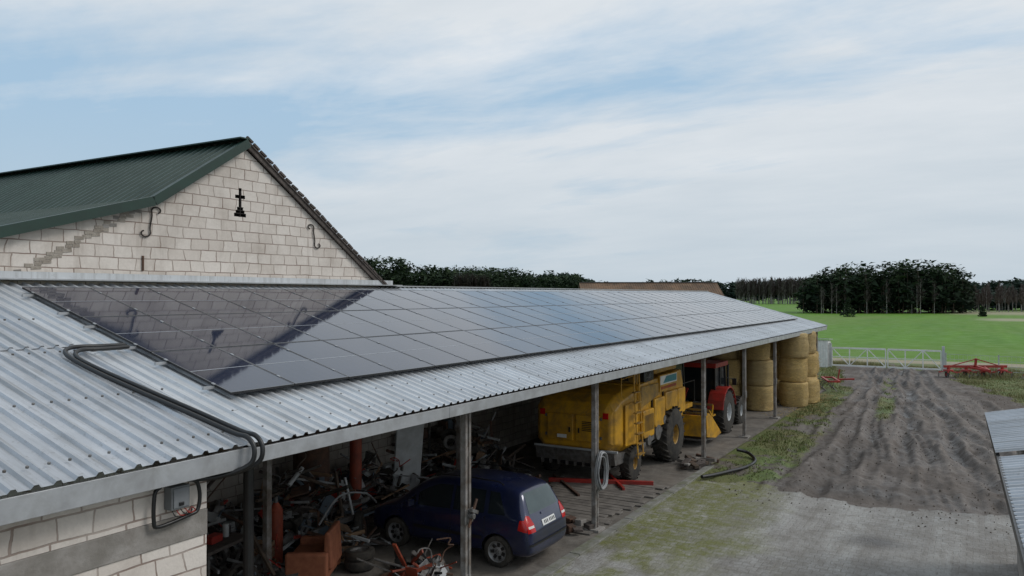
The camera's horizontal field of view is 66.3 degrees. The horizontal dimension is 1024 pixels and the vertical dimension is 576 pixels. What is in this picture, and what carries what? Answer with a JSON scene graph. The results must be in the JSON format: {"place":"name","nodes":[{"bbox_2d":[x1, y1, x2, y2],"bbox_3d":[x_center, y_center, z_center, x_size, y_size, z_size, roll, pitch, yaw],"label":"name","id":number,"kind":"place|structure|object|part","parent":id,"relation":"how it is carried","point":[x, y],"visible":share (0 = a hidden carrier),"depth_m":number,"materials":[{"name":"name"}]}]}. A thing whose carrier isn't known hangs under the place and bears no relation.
{"place":"outdoors","nodes":[
{"label":"outdoors","id":0,"kind":"place"},
{"bbox_2d":[0,0,1023,288],"label":"sky","id":1,"kind":"structure","parent":0,"point":[723,141],"materials":[{"name":"blue"}]},
{"bbox_2d":[210,389,824,575],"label":"shed floor","id":2,"kind":"structure","parent":0,"point":[672,474],"depth_m":22.89,"materials":[{"name":"grey concrete"}]},
{"bbox_2d":[206,523,242,575],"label":"workbench","id":3,"kind":"object","parent":2,"relation":"on","point":[223,539],"visible":0.55,"depth_m":14.65,"materials":[{"name":"metal"}]},
{"bbox_2d":[207,477,262,574],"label":"scrap metal pile","id":4,"kind":"object","parent":2,"relation":"on","point":[218,515],"visible":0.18,"depth_m":15.83,"materials":[{"name":"grey metal"}]},
{"bbox_2d":[212,534,297,575],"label":"workshop clutter","id":5,"kind":"object","parent":2,"relation":"on","point":[236,568],"visible":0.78,"depth_m":14.61,"materials":[{"name":"metal"}]},
{"bbox_2d":[272,496,282,562],"bbox_3d":[-4.785,4.922,15.881,0.279,1.390,0.279,0,-1,30],"label":"gas cylinder","id":6,"kind":"object","parent":2,"relation":"on","point":[277,519],"visible":0.74,"depth_m":15.78,"materials":[{"name":"orange paint"}]},
{"bbox_2d":[235,452,374,553],"bbox_3d":[-4.572,4.713,17.528,3.745,2.140,3.611,0,-1,-33],"label":"scrap metal pile","id":7,"kind":"object","parent":2,"relation":"on","point":[296,513],"visible":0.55,"depth_m":17.26,"materials":[{"name":"metal"}]},
{"bbox_2d":[310,477,380,534],"bbox_3d":[-3.774,4.661,17.609,1.072,1.005,2.605,0,-1,30],"label":"bicycle","id":8,"kind":"object","parent":7,"relation":"on","point":[350,505],"visible":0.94,"depth_m":17.27,"materials":[{"name":"metal"}]},
{"bbox_2d":[293,428,329,504],"bbox_3d":[-4.775,4.008,18.668,0.870,3.270,0.870,0,-1,30],"label":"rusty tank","id":9,"kind":"object","parent":2,"relation":"on","point":[317,457],"visible":0.13,"depth_m":18.32,"materials":[{"name":"metal"}]},
{"bbox_2d":[285,520,341,575],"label":"armchair","id":10,"kind":"object","parent":2,"relation":"on","point":[314,556],"visible":1,"depth_m":14.72,"materials":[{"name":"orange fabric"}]},
{"bbox_2d":[298,511,390,558],"bbox_3d":[-3.774,5.243,16.589,1.845,0.956,2.140,0,-1,30],"label":"workshop clutter","id":11,"kind":"object","parent":2,"relation":"on","point":[347,532],"visible":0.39,"depth_m":16.58,"materials":[{"name":"metal"}]},
{"bbox_2d":[341,538,358,561],"bbox_3d":[-3.451,5.462,16.368,0.420,0.320,0.570,0,-1,-4],"label":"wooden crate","id":12,"kind":"object","parent":2,"relation":"on","point":[346,547],"visible":0.12,"depth_m":16.09,"materials":[{"name":"brown wood"}]},
{"bbox_2d":[349,422,361,510],"bbox_3d":[-3.872,3.365,19.419,0.359,4.570,0.359,0,-1,30],"label":"red pipe","id":13,"kind":"object","parent":2,"relation":"on","point":[355,458],"visible":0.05,"depth_m":19.28,"materials":[{"name":"red metal"}]},
{"bbox_2d":[344,558,374,571],"bbox_3d":[-3.051,5.505,15.668,0.598,0.205,0.602,0,-1,30],"label":"spare tyre","id":14,"kind":"object","parent":2,"relation":"on","point":[360,566],"visible":0.75,"depth_m":15.42,"materials":[{"name":"rubber"}]},
{"bbox_2d":[344,545,374,561],"bbox_3d":[-3.053,5.316,15.705,0.603,0.210,0.598,0,-1,30],"label":"spare tyre","id":15,"kind":"object","parent":14,"relation":"on","point":[362,552],"visible":0.98,"depth_m":15.52,"materials":[{"name":"rubber"}]},
{"bbox_2d":[330,442,430,528],"bbox_3d":[-3.713,4.876,20.407,3.232,1.733,4.398,0,-1,30],"label":"scrap metal pile","id":16,"kind":"object","parent":2,"relation":"on","point":[380,481],"visible":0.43,"depth_m":20.03,"materials":[{"name":"grey metal"}]},
{"bbox_2d":[392,424,423,495],"bbox_3d":[-2.734,4.542,20.703,0.850,1.990,0.348,0,-1,-42],"label":"white door panel","id":17,"kind":"structure","parent":16,"relation":"on","point":[408,443],"depth_m":20.69,"materials":[{"name":"paint"}]},
{"bbox_2d":[356,537,456,575],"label":"engine parts","id":18,"kind":"object","parent":2,"relation":"on","point":[421,564],"visible":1,"depth_m":14.96,"materials":[{"name":"metal"}]},
{"bbox_2d":[0,271,827,575],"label":"open machinery shed","id":19,"kind":"structure","parent":2,"relation":"on","point":[90,463],"depth_m":10.45,"materials":[{"name":"metal"}]},
{"bbox_2d":[63,343,264,481],"bbox_3d":[-4.551,1.476,9.859,3.619,1.415,1.000,0,-1,39],"label":"cable conduit","id":20,"kind":"object","parent":19,"relation":"attached to","point":[202,416],"visible":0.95,"depth_m":9.56,"materials":[{"name":"black plastic"}]},
{"bbox_2d":[151,481,201,528],"bbox_3d":[-3.656,2.335,8.575,0.160,0.492,0.622,0,-1,30],"label":"electrical box","id":21,"kind":"object","parent":19,"relation":"attached to","point":[176,497],"visible":0.88,"depth_m":8.51,"materials":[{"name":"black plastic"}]},
{"bbox_2d":[22,287,797,394],"bbox_3d":[4.011,0.856,28.646,5.120,1.471,39.600,0,-1,30],"label":"solar panel array","id":22,"kind":"object","parent":19,"relation":"on","point":[233,341],"visible":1,"depth_m":15.85,"materials":[{"name":"black glass"}]},
{"bbox_2d":[594,451,608,490],"bbox_3d":[2.086,4.250,18.203,0.146,0.933,0.614,0,-1,30],"label":"cable coil","id":23,"kind":"object","parent":19,"relation":"attached to","point":[601,454],"visible":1,"depth_m":18.14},
{"bbox_2d":[392,403,454,458],"bbox_3d":[-2.585,4.089,23.425,0.450,3.195,2.682,0,-1,30],"label":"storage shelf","id":24,"kind":"object","parent":2,"relation":"on","point":[430,433],"visible":0.15,"depth_m":23.68,"materials":[{"name":"metal"}]},
{"bbox_2d":[373,457,565,566],"bbox_3d":[-1.004,4.649,17.140,4.179,1.957,2.160,0,-1,30],"label":"parked car","id":25,"kind":"object","parent":2,"relation":"on","point":[520,515],"visible":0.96,"depth_m":16.27,"materials":[{"name":"blue paint"}]},
{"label":"windows","id":26,"kind":"part","parent":25,"relation":"part of","materials":[{"name":"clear glass"}]},
{"bbox_2d":[421,412,534,479],"bbox_3d":[-1.508,4.691,22.911,3.981,2.200,4.396,0,-1,30],"label":"scrap metal pile","id":27,"kind":"object","parent":2,"relation":"on","point":[493,455],"visible":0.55,"depth_m":22.92,"materials":[{"name":"metal"}]},
{"bbox_2d":[565,515,597,533],"bbox_3d":[1.496,5.538,18.258,0.903,0.259,0.991,0,-1,30],"label":"stone and brick rubble","id":28,"kind":"object","parent":2,"relation":"on","point":[572,527],"visible":0.76,"depth_m":18.20,"materials":[{"name":"stone"}]},
{"bbox_2d":[549,473,669,535],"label":"plank floor","id":29,"kind":"structure","parent":2,"relation":"on","point":[614,499],"depth_m":21.02,"materials":[{"name":"wood"}]},
{"bbox_2d":[549,472,652,495],"bbox_3d":[2.431,5.596,22.802,2.609,0.130,2.427,0,-1,-26],"label":"red steel frame","id":30,"kind":"object","parent":29,"relation":"on","point":[611,480],"visible":0.84,"depth_m":22.54,"materials":[{"name":"paint"}]},
{"bbox_2d":[534,356,720,479],"bbox_3d":[3.661,3.948,26.845,4.450,3.639,9.251,0,-1,30],"label":"combine harvester","id":31,"kind":"object","parent":2,"relation":"on","point":[643,410],"visible":0.88,"depth_m":23.41,"materials":[{"name":"yellow paint"}]},
{"bbox_2d":[677,453,718,469],"bbox_3d":[5.860,5.563,25.089,1.197,0.297,1.711,0,-1,30],"label":"rubble","id":32,"kind":"object","parent":2,"relation":"on","point":[698,462],"visible":1,"depth_m":25.03,"materials":[{"name":"stone"}]},
{"bbox_2d":[683,359,741,433],"bbox_3d":[8.262,4.409,32.649,2.210,2.814,4.954,0,-1,30],"label":"farm tractor","id":33,"kind":"object","parent":2,"relation":"on","point":[723,399],"visible":0.63,"depth_m":31.40,"materials":[{"name":"red paint"}]},
{"bbox_2d":[731,384,741,395],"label":"straw bale","id":34,"kind":"object","parent":2,"relation":"on","point":[736,388],"visible":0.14,"depth_m":37.47},
{"bbox_2d":[712,358,741,384],"bbox_3d":[10.401,4.069,38.013,1.557,1.274,1.619,-2,0,14],"label":"straw bale","id":35,"kind":"object","parent":34,"relation":"on","point":[735,369],"visible":0.48,"depth_m":37.39},
{"bbox_2d":[709,344,738,358],"bbox_3d":[10.310,2.863,38.188,1.576,1.240,1.610,2,-2,-42],"label":"straw bale","id":36,"kind":"object","parent":35,"relation":"on","point":[732,355],"visible":0.28,"depth_m":37.56},
{"bbox_2d":[746,384,772,410],"bbox_3d":[11.823,5.217,37.472,1.599,1.200,1.582,1,0,-24],"label":"straw bale","id":37,"kind":"object","parent":2,"relation":"on","point":[759,398],"visible":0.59,"depth_m":36.87},
{"bbox_2d":[741,360,772,385],"bbox_3d":[11.799,4.053,37.477,1.601,1.253,1.592,2,0,-28],"label":"straw bale","id":38,"kind":"object","parent":37,"relation":"on","point":[759,372],"visible":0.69,"depth_m":36.88},
{"bbox_2d":[739,338,771,360],"bbox_3d":[11.636,2.869,37.516,1.622,1.264,1.612,0,-2,23],"label":"straw bale","id":39,"kind":"object","parent":38,"relation":"on","point":[761,352],"visible":0.56,"depth_m":36.89},
{"bbox_2d":[777,378,779,401],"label":"straw bale","id":40,"kind":"object","parent":2,"relation":"on","point":[778,380],"visible":0.06,"depth_m":40.27},
{"bbox_2d":[770,355,779,376],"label":"straw bale","id":41,"kind":"object","parent":40,"relation":"on","point":[777,359],"visible":0.07,"depth_m":40.31},
{"bbox_2d":[770,341,779,354],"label":"straw bale","id":42,"kind":"object","parent":41,"relation":"on","point":[777,346],"visible":0.12,"depth_m":40.22},
{"bbox_2d":[778,381,811,406],"bbox_3d":[13.976,5.267,38.889,1.582,1.273,1.619,-1,2,-39],"label":"straw bale","id":43,"kind":"object","parent":2,"relation":"on","point":[793,394],"visible":0.94,"depth_m":38.31},
{"bbox_2d":[777,357,808,381],"bbox_3d":[14.014,4.054,39.042,1.564,1.225,1.580,1,-1,-1],"label":"straw bale","id":44,"kind":"object","parent":43,"relation":"on","point":[793,370],"visible":0.94,"depth_m":38.45},
{"bbox_2d":[778,333,810,357],"bbox_3d":[14.007,2.873,38.947,1.591,1.244,1.615,-1,-1,-9],"label":"straw bale","id":45,"kind":"object","parent":44,"relation":"on","point":[796,347],"visible":0.88,"depth_m":38.35},
{"bbox_2d":[807,377,821,403],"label":"straw bale","id":46,"kind":"object","parent":2,"relation":"on","point":[814,391],"visible":0.43,"depth_m":39.54},
{"bbox_2d":[551,297,1023,575],"bbox_3d":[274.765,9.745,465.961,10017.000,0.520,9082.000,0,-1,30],"label":"ground","id":47,"kind":"structure","parent":0,"point":[698,526],"depth_m":22.46,"materials":[{"name":"brown soil"}]},
{"bbox_2d":[0,150,379,287],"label":"gable wall","id":48,"kind":"structure","parent":47,"relation":"on","point":[199,227],"depth_m":17.31,"materials":[{"name":"beige brick"}]},
{"bbox_2d":[10,210,141,281],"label":"old roofline bricks","id":49,"kind":"object","parent":48,"relation":"attached to","point":[98,229],"visible":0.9,"depth_m":14.71,"materials":[{"name":"brick"}]},
{"bbox_2d":[142,256,143,270],"bbox_3d":[-7.472,-0.503,15.865,0.025,0.300,0.040,0,-1,30],"label":"rusty bracket","id":50,"kind":"object","parent":48,"relation":"attached to","point":[142,263],"visible":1,"depth_m":15.85,"materials":[{"name":"metal"}]},
{"bbox_2d":[141,207,320,248],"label":"iron scrolls","id":51,"kind":"object","parent":48,"relation":"attached to","point":[160,212],"visible":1,"depth_m":16.04,"materials":[{"name":"black metal"}]},
{"bbox_2d":[235,191,243,216],"bbox_3d":[-6.261,-1.933,18.008,0.062,0.600,0.300,0,-1,30],"label":"cross vent grille","id":52,"kind":"object","parent":48,"relation":"attached to","point":[239,210],"visible":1,"depth_m":18.00,"materials":[{"name":"metal"}]},
{"bbox_2d":[449,272,491,288],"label":"birch stand","id":53,"kind":"object","parent":47,"relation":"on","point":[472,281],"visible":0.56,"depth_m":328.91,"materials":[{"name":"green plant"}]},
{"bbox_2d":[362,255,583,289],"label":"pine trees","id":54,"kind":"object","parent":47,"relation":"on","point":[401,273],"visible":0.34,"depth_m":347.36,"materials":[{"name":"green plant"}]},
{"bbox_2d":[533,465,713,575],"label":"kerb","id":55,"kind":"structure","parent":47,"relation":"on","point":[566,559],"depth_m":18.42,"materials":[{"name":"concrete"}]},
{"bbox_2d":[578,282,723,295],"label":"tiled barn","id":56,"kind":"structure","parent":47,"relation":"on","point":[712,287],"depth_m":79.19,"materials":[{"name":"brown tile"}]},
{"bbox_2d":[700,448,756,478],"bbox_3d":[7.021,5.573,24.802,0.899,0.293,4.204,0,-1,30],"label":"black hose","id":57,"kind":"object","parent":47,"relation":"on","point":[734,469],"visible":1,"depth_m":24.35,"materials":[{"name":"plastic"}]},
{"bbox_2d":[735,276,810,303],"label":"bare tree belt","id":58,"kind":"object","parent":47,"relation":"on","point":[770,289],"visible":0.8,"depth_m":496.27,"materials":[{"name":"green plant"}]},
{"bbox_2d":[543,270,1023,300],"bbox_3d":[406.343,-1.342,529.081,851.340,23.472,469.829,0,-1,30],"label":"distant treeline","id":59,"kind":"object","parent":47,"relation":"on","point":[730,292],"visible":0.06,"depth_m":754.99,"materials":[{"name":"green plant"}]},
{"bbox_2d":[758,394,841,418],"bbox_3d":[14.381,5.802,39.354,3.386,0.041,9.625,0,-1,30],"label":"loose straw","id":60,"kind":"object","parent":47,"relation":"on","point":[803,409],"visible":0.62,"depth_m":37.55,"materials":[{"name":"plant"}]},
{"bbox_2d":[818,338,830,366],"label":"white metal cabin","id":61,"kind":"object","parent":47,"relation":"on","point":[823,347],"visible":0.27,"depth_m":59.61,"materials":[{"name":"metal"}]},
{"bbox_2d":[818,369,854,390],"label":"red cultivator","id":62,"kind":"object","parent":47,"relation":"on","point":[837,379],"visible":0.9,"depth_m":45.46,"materials":[{"name":"paint"}]},
{"bbox_2d":[840,297,856,316],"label":"juniper bush","id":63,"kind":"object","parent":47,"relation":"on","point":[847,313],"visible":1,"depth_m":199.72,"materials":[{"name":"green plant"}]},
{"bbox_2d":[729,388,1023,533],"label":"soil clods","id":64,"kind":"object","parent":47,"relation":"on","point":[894,462],"visible":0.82,"depth_m":26.26,"materials":[{"name":"brown soil"}]},
{"bbox_2d":[819,276,938,313],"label":"birch grove edge","id":65,"kind":"object","parent":47,"relation":"on","point":[885,294],"visible":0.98,"depth_m":234.19,"materials":[{"name":"green plant"}]},
{"bbox_2d":[792,259,977,313],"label":"pine grove","id":66,"kind":"object","parent":47,"relation":"on","point":[953,292],"visible":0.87,"depth_m":236.87,"materials":[{"name":"green plant"}]},
{"bbox_2d":[829,343,944,370],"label":"farm gate","id":67,"kind":"structure","parent":47,"relation":"on","point":[941,360],"depth_m":57.86,"materials":[{"name":"metal"}]},
{"bbox_2d":[938,358,1012,377],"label":"rotary hay tedder","id":68,"kind":"object","parent":47,"relation":"on","point":[984,368],"visible":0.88,"depth_m":52.23,"materials":[{"name":"red paint"}]},
{"bbox_2d":[977,306,986,316],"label":"juniper bush","id":69,"kind":"object","parent":47,"relation":"on","point":[982,312],"visible":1,"depth_m":202.02,"materials":[{"name":"green plant"}]},
{"bbox_2d":[945,353,1023,372],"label":"wire fence","id":70,"kind":"object","parent":47,"relation":"on","point":[1020,367],"visible":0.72,"depth_m":53.90,"materials":[{"name":"metal"}]},
{"bbox_2d":[950,288,1023,310],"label":"scrub belt","id":71,"kind":"object","parent":47,"relation":"on","point":[1003,306],"visible":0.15,"depth_m":281.01,"materials":[{"name":"green plant"}]},
{"bbox_2d":[951,281,1023,311],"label":"bare tree belt","id":72,"kind":"object","parent":47,"relation":"on","point":[984,297],"visible":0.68,"depth_m":258.04,"materials":[{"name":"green plant"}]},
{"bbox_2d":[985,408,1023,575],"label":"opposite shed","id":73,"kind":"structure","parent":47,"relation":"on","point":[1006,430],"depth_m":12.12,"materials":[{"name":"grey metal"}]},
{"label":"outer walls","id":74,"kind":"object","parent":47,"relation":"on","visible":0},
{"bbox_2d":[0,141,236,225],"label":"green roof sheets","id":75,"kind":"object","parent":74,"relation":"on","point":[29,195],"visible":0.91,"depth_m":18.50,"materials":[{"name":"green metal"}]},
{"bbox_2d":[0,136,250,237],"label":"green trim","id":76,"kind":"structure","parent":75,"relation":"attached to","point":[174,187],"depth_m":16.15,"materials":[{"name":"green metal"}]},
{"bbox_2d":[4,136,390,287],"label":"roof slope","id":77,"kind":"structure","parent":74,"relation":"on","point":[273,171],"depth_m":19.76,"materials":[{"name":"metal"}]},
{"bbox_2d":[709,359,1023,482],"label":"grass","id":78,"kind":"structure","parent":0,"point":[1005,377],"depth_m":42.31,"materials":[{"name":"green plant"}]},
{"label":"straw bale","id":79,"kind":"object","parent":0,"visible":0},
{"bbox_2d":[807,354,818,376],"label":"straw bale","id":80,"kind":"object","parent":79,"relation":"on","point":[813,361],"visible":0.43,"depth_m":41.04},
{"bbox_2d":[808,331,817,353],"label":"straw bale","id":81,"kind":"object","parent":80,"relation":"on","point":[812,342],"visible":0.3,"depth_m":41.17},
{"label":"straw bale","id":82,"kind":"object","parent":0,"visible":0},
{"bbox_2d":[814,351,820,372],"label":"straw bale","id":83,"kind":"object","parent":82,"relation":"on","point":[818,364],"visible":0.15,"depth_m":42.70},
{"bbox_3d":[-4.881,5.450,15.121,0.420,0.320,0.570,0,-1,13],"label":"wooden crate","id":84,"kind":"object","parent":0,"visible":0},
{"bbox_2d":[254,540,274,557],"bbox_3d":[-4.899,5.121,15.192,0.420,0.320,0.570,0,-1,2],"label":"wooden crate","id":85,"kind":"object","parent":84,"relation":"on","point":[261,545],"visible":0.29,"depth_m":15.40,"materials":[{"name":"brown wood"}]}
]}

